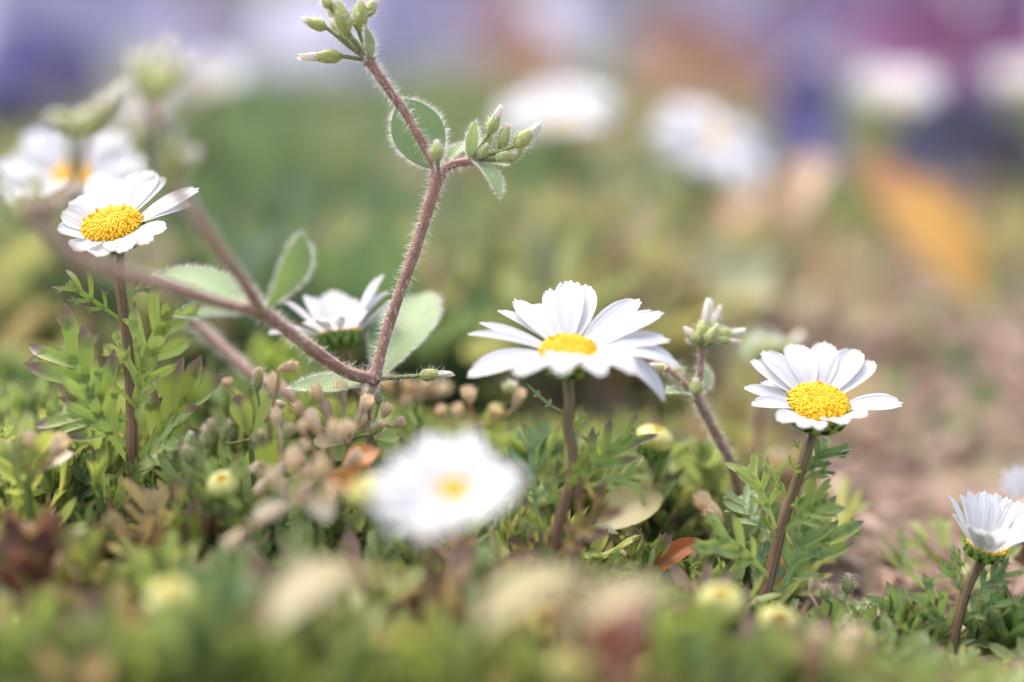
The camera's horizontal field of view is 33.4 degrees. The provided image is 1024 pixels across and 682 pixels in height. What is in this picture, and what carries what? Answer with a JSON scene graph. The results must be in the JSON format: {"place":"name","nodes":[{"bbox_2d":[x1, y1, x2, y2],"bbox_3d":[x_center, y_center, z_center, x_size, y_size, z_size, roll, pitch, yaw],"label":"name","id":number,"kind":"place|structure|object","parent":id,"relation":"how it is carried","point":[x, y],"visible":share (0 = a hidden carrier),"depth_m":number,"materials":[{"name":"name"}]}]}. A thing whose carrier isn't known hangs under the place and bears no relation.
{"place":"outdoors","nodes":[
{"label":"outdoors","id":0,"kind":"place"},
{"bbox_2d":[123,0,975,71],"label":"path","id":1,"kind":"structure","parent":0,"point":[285,34],"depth_m":2.29,"materials":[{"name":"white"}]},
{"bbox_2d":[254,71,1023,677],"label":"ground","id":2,"kind":"structure","parent":0,"point":[986,467],"depth_m":0.35,"materials":[{"name":"soil"}]},
{"bbox_2d":[0,48,43,98],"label":"pansy","id":3,"kind":"object","parent":2,"relation":"on","point":[19,68],"visible":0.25,"depth_m":0.66,"materials":[{"name":"purple plant"}]},
{"bbox_2d":[0,87,53,146],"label":"pansy","id":4,"kind":"object","parent":2,"relation":"on","point":[25,108],"visible":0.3,"depth_m":0.61,"materials":[{"name":"purple plant"}]},
{"bbox_2d":[0,17,54,49],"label":"pansy","id":5,"kind":"object","parent":2,"relation":"on","point":[19,33],"visible":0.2,"depth_m":0.71,"materials":[{"name":"purple plant"}]},
{"bbox_2d":[0,0,60,29],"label":"pansy","id":6,"kind":"object","parent":2,"relation":"on","point":[45,10],"visible":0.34,"depth_m":0.99,"materials":[{"name":"purple plant"}]},
{"bbox_2d":[0,344,62,402],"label":"daisy shoot","id":7,"kind":"object","parent":2,"relation":"on","point":[10,368],"visible":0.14,"depth_m":0.30,"materials":[{"name":"green plant"}]},
{"bbox_2d":[5,429,73,523],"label":"seeding chickweed","id":8,"kind":"object","parent":2,"relation":"on","point":[60,453],"visible":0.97,"depth_m":0.23,"materials":[{"name":"white"}]},
{"bbox_2d":[0,505,79,621],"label":"daisy shoot","id":9,"kind":"object","parent":2,"relation":"on","point":[31,555],"visible":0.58,"depth_m":0.21,"materials":[{"name":"red plant"}]},
{"bbox_2d":[0,585,98,681],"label":"daisy shoot","id":10,"kind":"object","parent":2,"relation":"on","point":[18,639],"visible":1,"depth_m":0.18,"materials":[{"name":"green plant"}]},
{"bbox_2d":[22,36,105,117],"bbox_3d":[-0.185,-0.095,0.721,0.046,0.069,0.051,0,12,0],"label":"pansy","id":11,"kind":"object","parent":2,"relation":"on","point":[70,68],"visible":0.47,"depth_m":0.69,"materials":[{"name":"purple plant"}]},
{"bbox_2d":[35,448,95,522],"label":"daisy shoot","id":12,"kind":"object","parent":2,"relation":"on","point":[46,483],"visible":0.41,"depth_m":0.24,"materials":[{"name":"green plant"}]},
{"bbox_2d":[0,127,149,381],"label":"daisy","id":13,"kind":"object","parent":2,"relation":"on","point":[109,163],"visible":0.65,"depth_m":0.30,"materials":[{"name":"white plant"}]},
{"bbox_2d":[56,0,130,74],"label":"pansy","id":14,"kind":"object","parent":2,"relation":"on","point":[101,28],"visible":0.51,"depth_m":0.95,"materials":[{"name":"purple plant"}]},
{"bbox_2d":[52,518,135,646],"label":"daisy shoot","id":15,"kind":"object","parent":2,"relation":"on","point":[80,550],"visible":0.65,"depth_m":0.21,"materials":[{"name":"green plant"}]},
{"bbox_2d":[75,515,112,580],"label":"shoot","id":16,"kind":"object","parent":2,"relation":"on","point":[103,542],"visible":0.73,"depth_m":0.21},
{"bbox_2d":[81,449,130,561],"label":"daisy shoot","id":17,"kind":"object","parent":2,"relation":"on","point":[99,482],"visible":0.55,"depth_m":0.23,"materials":[{"name":"green plant"}]},
{"bbox_2d":[24,170,225,487],"bbox_3d":[-0.054,0.011,0.242,0.030,0.068,0.024,9,15,37],"label":"daisy","id":18,"kind":"object","parent":2,"relation":"on","point":[108,222],"visible":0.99,"depth_m":0.24,"materials":[{"name":"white plant"}]},
{"bbox_2d":[112,91,168,171],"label":"daisy","id":19,"kind":"object","parent":2,"relation":"on","point":[130,110],"visible":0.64,"depth_m":0.44,"materials":[{"name":"white plant"}]},
{"bbox_2d":[110,0,181,77],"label":"pansy","id":20,"kind":"object","parent":2,"relation":"on","point":[151,23],"visible":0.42,"depth_m":1.04,"materials":[{"name":"purple plant"}]},
{"bbox_2d":[103,591,240,681],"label":"daisy shoot","id":21,"kind":"object","parent":2,"relation":"on","point":[153,668],"visible":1,"depth_m":0.18,"materials":[{"name":"green plant"}]},
{"bbox_2d":[170,476,209,565],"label":"daisy shoot","id":22,"kind":"object","parent":2,"relation":"on","point":[191,525],"visible":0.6,"depth_m":0.22,"materials":[{"name":"green plant"}]},
{"bbox_2d":[178,414,217,475],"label":"seeding chickweed","id":23,"kind":"object","parent":2,"relation":"on","point":[209,431],"visible":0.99,"depth_m":0.23,"materials":[{"name":"white"}]},
{"bbox_2d":[178,0,235,55],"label":"pansy","id":24,"kind":"object","parent":2,"relation":"on","point":[205,25],"visible":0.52,"depth_m":1.15,"materials":[{"name":"purple plant"}]},
{"bbox_2d":[171,50,245,179],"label":"daisy","id":25,"kind":"object","parent":2,"relation":"on","point":[209,70],"visible":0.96,"depth_m":0.46,"materials":[{"name":"white plant"}]},
{"bbox_2d":[178,353,238,457],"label":"daisy shoot","id":26,"kind":"object","parent":2,"relation":"on","point":[210,402],"visible":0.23,"depth_m":0.26,"materials":[{"name":"green plant"}]},
{"bbox_2d":[194,549,291,668],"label":"daisy shoot","id":27,"kind":"object","parent":2,"relation":"on","point":[228,593],"visible":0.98,"depth_m":0.19,"materials":[{"name":"green plant"}]},
{"bbox_2d":[145,578,197,618],"bbox_3d":[-0.038,0.040,0.192,0.006,0.027,0.006,0,12,0],"label":"daisy bud","id":28,"kind":"object","parent":27,"relation":"on","point":[155,593],"visible":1,"depth_m":0.19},
{"bbox_2d":[226,0,290,71],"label":"pansy","id":29,"kind":"object","parent":2,"relation":"on","point":[252,16],"visible":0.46,"depth_m":1.24,"materials":[{"name":"purple plant"}]},
{"bbox_2d":[218,359,299,486],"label":"seeding chickweed","id":30,"kind":"object","parent":2,"relation":"on","point":[241,409],"visible":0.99,"depth_m":0.23,"materials":[{"name":"white"}]},
{"bbox_2d":[2,0,542,474],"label":"hairy chickweed","id":31,"kind":"object","parent":2,"relation":"on","point":[402,326],"visible":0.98,"depth_m":0.23,"materials":[{"name":"green"}]},
{"bbox_2d":[246,406,311,528],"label":"seeding chickweed","id":32,"kind":"object","parent":2,"relation":"on","point":[266,452],"visible":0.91,"depth_m":0.23,"materials":[{"name":"white"}]},
{"bbox_2d":[230,326,329,408],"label":"daisy shoot","id":33,"kind":"object","parent":2,"relation":"on","point":[267,356],"visible":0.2,"depth_m":0.29,"materials":[{"name":"green plant"}]},
{"bbox_2d":[221,451,341,559],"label":"seeding chickweed","id":34,"kind":"object","parent":2,"relation":"on","point":[321,507],"visible":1,"depth_m":0.21,"materials":[{"name":"white"}]},
{"bbox_2d":[241,615,331,681],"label":"daisy shoot","id":35,"kind":"object","parent":2,"relation":"on","point":[290,666],"visible":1,"depth_m":0.18,"materials":[{"name":"green plant"}]},
{"bbox_2d":[287,501,349,657],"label":"daisy shoot","id":36,"kind":"object","parent":2,"relation":"on","point":[304,627],"visible":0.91,"depth_m":0.19,"materials":[{"name":"green plant"}]},
{"bbox_2d":[275,407,364,557],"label":"seeding chickweed","id":37,"kind":"object","parent":2,"relation":"on","point":[345,477],"visible":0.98,"depth_m":0.22,"materials":[{"name":"white"}]},
{"bbox_2d":[268,274,390,438],"bbox_3d":[-0.025,0.014,0.256,0.015,0.049,0.018,10,16,39],"label":"daisy","id":38,"kind":"object","parent":2,"relation":"on","point":[334,318],"visible":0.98,"depth_m":0.25,"materials":[{"name":"white plant"}]},
{"bbox_2d":[289,377,385,460],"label":"seeding chickweed","id":39,"kind":"object","parent":2,"relation":"on","point":[343,446],"visible":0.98,"depth_m":0.24,"materials":[{"name":"white"}]},
{"bbox_2d":[319,622,394,681],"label":"daisy shoot","id":40,"kind":"object","parent":2,"relation":"on","point":[342,668],"visible":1,"depth_m":0.18,"materials":[{"name":"green plant"}]},
{"bbox_2d":[348,12,400,75],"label":"pansy","id":41,"kind":"object","parent":2,"relation":"on","point":[387,34],"visible":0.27,"depth_m":1.09,"materials":[{"name":"purple plant"}]},
{"bbox_2d":[354,391,406,474],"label":"seeding chickweed","id":42,"kind":"object","parent":2,"relation":"on","point":[385,439],"visible":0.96,"depth_m":0.24,"materials":[{"name":"white"}]},
{"bbox_2d":[362,373,452,437],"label":"seeding chickweed","id":43,"kind":"object","parent":2,"relation":"on","point":[403,408],"visible":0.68,"depth_m":0.27,"materials":[{"name":"white"}]},
{"bbox_2d":[384,0,455,68],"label":"pansy","id":44,"kind":"object","parent":2,"relation":"on","point":[424,29],"visible":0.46,"depth_m":1.15,"materials":[{"name":"purple plant"}]},
{"bbox_2d":[367,592,491,681],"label":"daisy shoot","id":45,"kind":"object","parent":2,"relation":"on","point":[427,656],"visible":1,"depth_m":0.18,"materials":[{"name":"green plant"}]},
{"bbox_2d":[369,430,524,640],"bbox_3d":[-0.006,0.033,0.190,0.016,0.044,0.016,-11,16,-42],"label":"daisy","id":46,"kind":"object","parent":2,"relation":"on","point":[436,487],"visible":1,"depth_m":0.19,"materials":[{"name":"white plant"}]},
{"bbox_2d":[434,377,526,441],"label":"seeding chickweed","id":47,"kind":"object","parent":2,"relation":"on","point":[485,429],"visible":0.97,"depth_m":0.26,"materials":[{"name":"white"}]},
{"bbox_2d":[460,534,510,647],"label":"daisy shoot","id":48,"kind":"object","parent":2,"relation":"on","point":[480,586],"visible":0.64,"depth_m":0.20,"materials":[{"name":"green plant"}]},
{"bbox_2d":[450,0,531,71],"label":"pansy","id":49,"kind":"object","parent":2,"relation":"on","point":[472,21],"visible":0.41,"depth_m":1.00,"materials":[{"name":"purple plant"}]},
{"bbox_2d":[0,49,1023,449],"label":"undergrowth","id":50,"kind":"object","parent":2,"relation":"on","point":[326,169],"visible":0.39,"depth_m":0.40,"materials":[{"name":"green plant"}]},
{"bbox_2d":[718,181,769,233],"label":"withered leaf","id":51,"kind":"object","parent":50,"relation":"on","point":[737,206],"visible":0.93,"depth_m":0.44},
{"bbox_2d":[0,360,1023,681],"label":"ground cover","id":52,"kind":"object","parent":2,"relation":"on","point":[148,546],"visible":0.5,"depth_m":0.23,"materials":[{"name":"green plant"}]},
{"bbox_2d":[207,470,240,559],"bbox_3d":[-0.037,0.033,0.225,0.004,0.032,0.005,0,12,0],"label":"daisy bud","id":53,"kind":"object","parent":52,"relation":"on","point":[219,483],"visible":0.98,"depth_m":0.22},
{"bbox_2d":[268,557,385,630],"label":"withered leaf","id":54,"kind":"object","parent":52,"relation":"on","point":[300,584],"visible":1,"depth_m":0.18,"materials":[{"name":"plant"}]},
{"bbox_2d":[347,474,386,632],"bbox_3d":[-0.017,0.034,0.203,0.005,0.036,0.005,0,12,0],"label":"daisy bud","id":55,"kind":"object","parent":52,"relation":"on","point":[362,491],"visible":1,"depth_m":0.20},
{"bbox_2d":[501,608,547,681],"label":"daisy shoot","id":56,"kind":"object","parent":52,"relation":"on","point":[529,654],"visible":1,"depth_m":0.18,"materials":[{"name":"green plant"}]},
{"bbox_2d":[479,562,603,630],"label":"withered leaf","id":57,"kind":"object","parent":52,"relation":"on","point":[515,588],"visible":1,"depth_m":0.17,"materials":[{"name":"plant"}]},
{"bbox_2d":[546,653,586,681],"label":"daisy bud","id":58,"kind":"object","parent":52,"relation":"on","point":[565,667],"visible":1,"depth_m":0.18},
{"bbox_2d":[596,484,662,529],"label":"withered leaf","id":59,"kind":"object","parent":52,"relation":"on","point":[632,506],"visible":0.77,"depth_m":0.25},
{"bbox_2d":[579,575,696,625],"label":"withered leaf","id":60,"kind":"object","parent":52,"relation":"on","point":[612,594],"visible":1,"depth_m":0.17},
{"bbox_2d":[635,425,673,508],"bbox_3d":[0.021,0.025,0.254,0.006,0.025,0.006,0,12,0],"label":"daisy bud","id":61,"kind":"object","parent":52,"relation":"on","point":[657,448],"visible":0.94,"depth_m":0.25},
{"bbox_2d":[653,537,702,570],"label":"withered leaf","id":62,"kind":"object","parent":52,"relation":"on","point":[679,549],"visible":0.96,"depth_m":0.24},
{"bbox_2d":[697,583,744,641],"bbox_3d":[0.025,0.040,0.207,0.006,0.021,0.006,0,12,0],"label":"daisy bud","id":63,"kind":"object","parent":52,"relation":"on","point":[734,598],"visible":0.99,"depth_m":0.20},
{"bbox_2d":[483,16,548,93],"bbox_3d":[0.004,-0.129,0.870,0.049,0.073,0.057,0,12,0],"label":"pansy","id":64,"kind":"object","parent":2,"relation":"on","point":[506,40],"visible":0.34,"depth_m":0.84,"materials":[{"name":"orange plant"}]},
{"bbox_2d":[511,37,574,97],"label":"pansy","id":65,"kind":"object","parent":2,"relation":"on","point":[545,60],"visible":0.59,"depth_m":0.75,"materials":[{"name":"orange plant"}]},
{"bbox_2d":[499,81,620,182],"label":"daisy","id":66,"kind":"object","parent":2,"relation":"on","point":[559,107],"visible":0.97,"depth_m":0.42,"materials":[{"name":"white plant"}]},
{"bbox_2d":[467,280,679,602],"bbox_3d":[0.007,0.018,0.232,0.028,0.049,0.027,6,13,26],"label":"daisy","id":67,"kind":"object","parent":2,"relation":"on","point":[558,319],"visible":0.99,"depth_m":0.23,"materials":[{"name":"white plant"}]},
{"bbox_2d":[569,0,628,79],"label":"pansy","id":68,"kind":"object","parent":2,"relation":"on","point":[581,10],"visible":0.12,"depth_m":1.34,"materials":[{"name":"purple plant"}]},
{"bbox_2d":[571,417,634,522],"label":"daisy shoot","id":69,"kind":"object","parent":2,"relation":"on","point":[600,451],"visible":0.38,"depth_m":0.25,"materials":[{"name":"green plant"}]},
{"bbox_2d":[592,603,649,681],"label":"withered leaf","id":70,"kind":"object","parent":2,"relation":"on","point":[620,635],"visible":1,"depth_m":0.17,"materials":[{"name":"plant"}]},
{"bbox_2d":[589,0,662,71],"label":"pansy","id":71,"kind":"object","parent":2,"relation":"on","point":[617,26],"visible":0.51,"depth_m":1.10,"materials":[{"name":"purple plant"}]},
{"bbox_2d":[618,525,672,578],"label":"daisy shoot","id":72,"kind":"object","parent":2,"relation":"on","point":[638,548],"visible":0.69,"depth_m":0.24,"materials":[{"name":"green plant"}]},
{"bbox_2d":[625,25,683,112],"bbox_3d":[0.075,-0.126,0.868,0.045,0.069,0.056,0,12,0],"label":"pansy","id":73,"kind":"object","parent":2,"relation":"on","point":[648,55],"visible":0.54,"depth_m":0.85,"materials":[{"name":"pink plant"}]},
{"bbox_2d":[647,0,714,28],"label":"pansy","id":74,"kind":"object","parent":2,"relation":"on","point":[679,14],"visible":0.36,"depth_m":1.09,"materials":[{"name":"pink plant"}]},
{"bbox_2d":[649,297,745,504],"bbox_3d":[0.030,0.016,0.252,0.023,0.047,0.009,-7,14,-30],"label":"hairy chickweed","id":75,"kind":"object","parent":2,"relation":"on","point":[707,334],"visible":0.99,"depth_m":0.25,"materials":[{"name":"green"}]},
{"bbox_2d":[639,591,760,681],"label":"daisy shoot","id":76,"kind":"object","parent":2,"relation":"on","point":[705,620],"visible":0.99,"depth_m":0.19,"materials":[{"name":"green plant"}]},
{"bbox_2d":[666,23,747,118],"bbox_3d":[0.091,-0.116,0.817,0.045,0.071,0.058,0,12,0],"label":"pansy","id":77,"kind":"object","parent":2,"relation":"on","point":[703,56],"visible":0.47,"depth_m":0.79,"materials":[{"name":"pink plant"}]},
{"bbox_2d":[647,102,770,245],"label":"daisy","id":78,"kind":"object","parent":2,"relation":"on","point":[707,142],"visible":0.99,"depth_m":0.40,"materials":[{"name":"white plant"}]},
{"bbox_2d":[688,489,737,568],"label":"seeding chickweed","id":79,"kind":"object","parent":2,"relation":"on","point":[703,501],"visible":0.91,"depth_m":0.25,"materials":[{"name":"white"}]},
{"bbox_2d":[429,216,1023,604],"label":"bark mulch","id":80,"kind":"object","parent":2,"relation":"on","point":[875,453],"visible":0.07,"depth_m":0.41,"materials":[{"name":"wood"}]},
{"bbox_2d":[712,0,747,33],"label":"pansy","id":81,"kind":"object","parent":2,"relation":"on","point":[725,11],"visible":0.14,"depth_m":1.29,"materials":[{"name":"purple plant"}]},
{"bbox_2d":[722,51,780,124],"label":"pansy","id":82,"kind":"object","parent":2,"relation":"on","point":[753,77],"visible":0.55,"depth_m":0.75,"materials":[{"name":"pink plant"}]},
{"bbox_2d":[714,625,791,681],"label":"daisy shoot","id":83,"kind":"object","parent":2,"relation":"on","point":[730,647],"visible":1,"depth_m":0.19,"materials":[{"name":"green plant"}]},
{"bbox_2d":[734,0,808,72],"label":"pansy","id":84,"kind":"object","parent":2,"relation":"on","point":[775,31],"visible":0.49,"depth_m":1.04,"materials":[{"name":"purple plant"}]},
{"bbox_2d":[738,328,804,438],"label":"hairy chickweed","id":85,"kind":"object","parent":2,"relation":"on","point":[755,344],"visible":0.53,"depth_m":0.28,"materials":[{"name":"green"}]},
{"bbox_2d":[689,341,901,604],"bbox_3d":[0.038,0.023,0.238,0.034,0.040,0.020,-9,15,-37],"label":"daisy","id":86,"kind":"object","parent":2,"relation":"on","point":[818,381],"visible":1,"depth_m":0.24,"materials":[{"name":"white plant"}]},
{"bbox_2d":[770,154,828,242],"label":"withered leaf","id":87,"kind":"object","parent":2,"relation":"on","point":[798,182],"visible":1,"depth_m":0.43,"materials":[{"name":"plant"}]},
{"bbox_2d":[763,95,846,225],"bbox_3d":[0.099,-0.061,0.598,0.036,0.053,0.046,0,12,0],"label":"pansy","id":88,"kind":"object","parent":2,"relation":"on","point":[810,124],"visible":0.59,"depth_m":0.58,"materials":[{"name":"blue plant"}]},
{"bbox_2d":[771,59,840,170],"bbox_3d":[0.112,-0.083,0.681,0.042,0.061,0.046,-4,13,-17],"label":"pansy","id":89,"kind":"object","parent":2,"relation":"on","point":[816,78],"visible":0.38,"depth_m":0.66,"materials":[{"name":"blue plant"}]},
{"bbox_2d":[805,572,857,624],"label":"seeding chickweed","id":90,"kind":"object","parent":2,"relation":"on","point":[830,606],"visible":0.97,"depth_m":0.23,"materials":[{"name":"green"}]},
{"bbox_2d":[795,620,867,674],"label":"seeding chickweed","id":91,"kind":"object","parent":2,"relation":"on","point":[842,640],"visible":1,"depth_m":0.20,"materials":[{"name":"white"}]},
{"bbox_2d":[799,0,885,98],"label":"pansy","id":92,"kind":"object","parent":2,"relation":"on","point":[825,36],"visible":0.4,"depth_m":1.05,"materials":[{"name":"purple plant"}]},
{"bbox_2d":[847,6,893,100],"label":"pansy","id":93,"kind":"object","parent":2,"relation":"on","point":[866,32],"visible":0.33,"depth_m":0.90,"materials":[{"name":"purple plant"}]},
{"bbox_2d":[848,63,943,269],"bbox_3d":[0.117,-0.051,0.524,0.028,0.067,0.028,4,13,19],"label":"daisy","id":94,"kind":"object","parent":2,"relation":"on","point":[891,88],"visible":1,"depth_m":0.52,"materials":[{"name":"white plant"}]},
{"bbox_2d":[849,583,951,648],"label":"daisy shoot","id":95,"kind":"object","parent":2,"relation":"on","point":[900,626],"visible":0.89,"depth_m":0.23,"materials":[{"name":"green plant"}]},
{"bbox_2d":[892,117,909,167],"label":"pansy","id":96,"kind":"object","parent":2,"relation":"on","point":[899,156],"visible":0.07,"depth_m":0.66,"materials":[{"name":"purple plant"}]},
{"bbox_2d":[861,0,969,116],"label":"pansy","id":97,"kind":"object","parent":2,"relation":"on","point":[911,39],"visible":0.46,"depth_m":0.84,"materials":[{"name":"purple plant"}]},
{"bbox_2d":[856,154,984,305],"bbox_3d":[0.109,-0.030,0.456,0.032,0.038,0.026,0,12,0],"label":"withered leaf","id":98,"kind":"object","parent":2,"relation":"on","point":[928,220],"visible":1,"depth_m":0.46,"materials":[{"name":"plant"}]},
{"bbox_2d":[902,599,975,649],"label":"daisy shoot","id":99,"kind":"object","parent":2,"relation":"on","point":[942,631],"visible":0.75,"depth_m":0.23,"materials":[{"name":"green plant"}]},
{"bbox_2d":[864,490,1023,655],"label":"daisy","id":100,"kind":"object","parent":2,"relation":"on","point":[992,528],"visible":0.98,"depth_m":0.23,"materials":[{"name":"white plant"}]},
{"bbox_2d":[902,88,1005,185],"bbox_3d":[0.160,-0.068,0.632,0.037,0.053,0.047,0,12,0],"label":"pansy","id":101,"kind":"object","parent":2,"relation":"on","point":[936,134],"visible":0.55,"depth_m":0.62,"materials":[{"name":"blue plant"}]},
{"bbox_2d":[935,5,1011,98],"bbox_3d":[0.221,-0.126,0.841,0.053,0.079,0.052,-3,12,-15],"label":"pansy","id":102,"kind":"object","parent":2,"relation":"on","point":[975,43],"visible":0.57,"depth_m":0.81,"materials":[{"name":"purple plant"}]},
{"bbox_2d":[949,120,1023,217],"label":"pansy","id":103,"kind":"object","parent":2,"relation":"on","point":[987,145],"visible":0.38,"depth_m":0.59,"materials":[{"name":"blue plant"}]},
{"bbox_2d":[953,585,1023,653],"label":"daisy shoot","id":104,"kind":"object","parent":2,"relation":"on","point":[1004,626],"visible":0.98,"depth_m":0.23,"materials":[{"name":"green plant"}]},
{"bbox_2d":[985,61,1023,192],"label":"daisy","id":105,"kind":"object","parent":2,"relation":"on","point":[1007,75],"visible":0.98,"depth_m":0.55,"materials":[{"name":"white plant"}]},
{"bbox_2d":[996,0,1023,106],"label":"pansy","id":106,"kind":"object","parent":2,"relation":"on","point":[1011,13],"visible":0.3,"depth_m":0.89,"materials":[{"name":"purple plant"}]},
{"bbox_2d":[998,464,1023,565],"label":"daisy","id":107,"kind":"object","parent":2,"relation":"on","point":[1013,487],"visible":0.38,"depth_m":0.26,"materials":[{"name":"white plant"}]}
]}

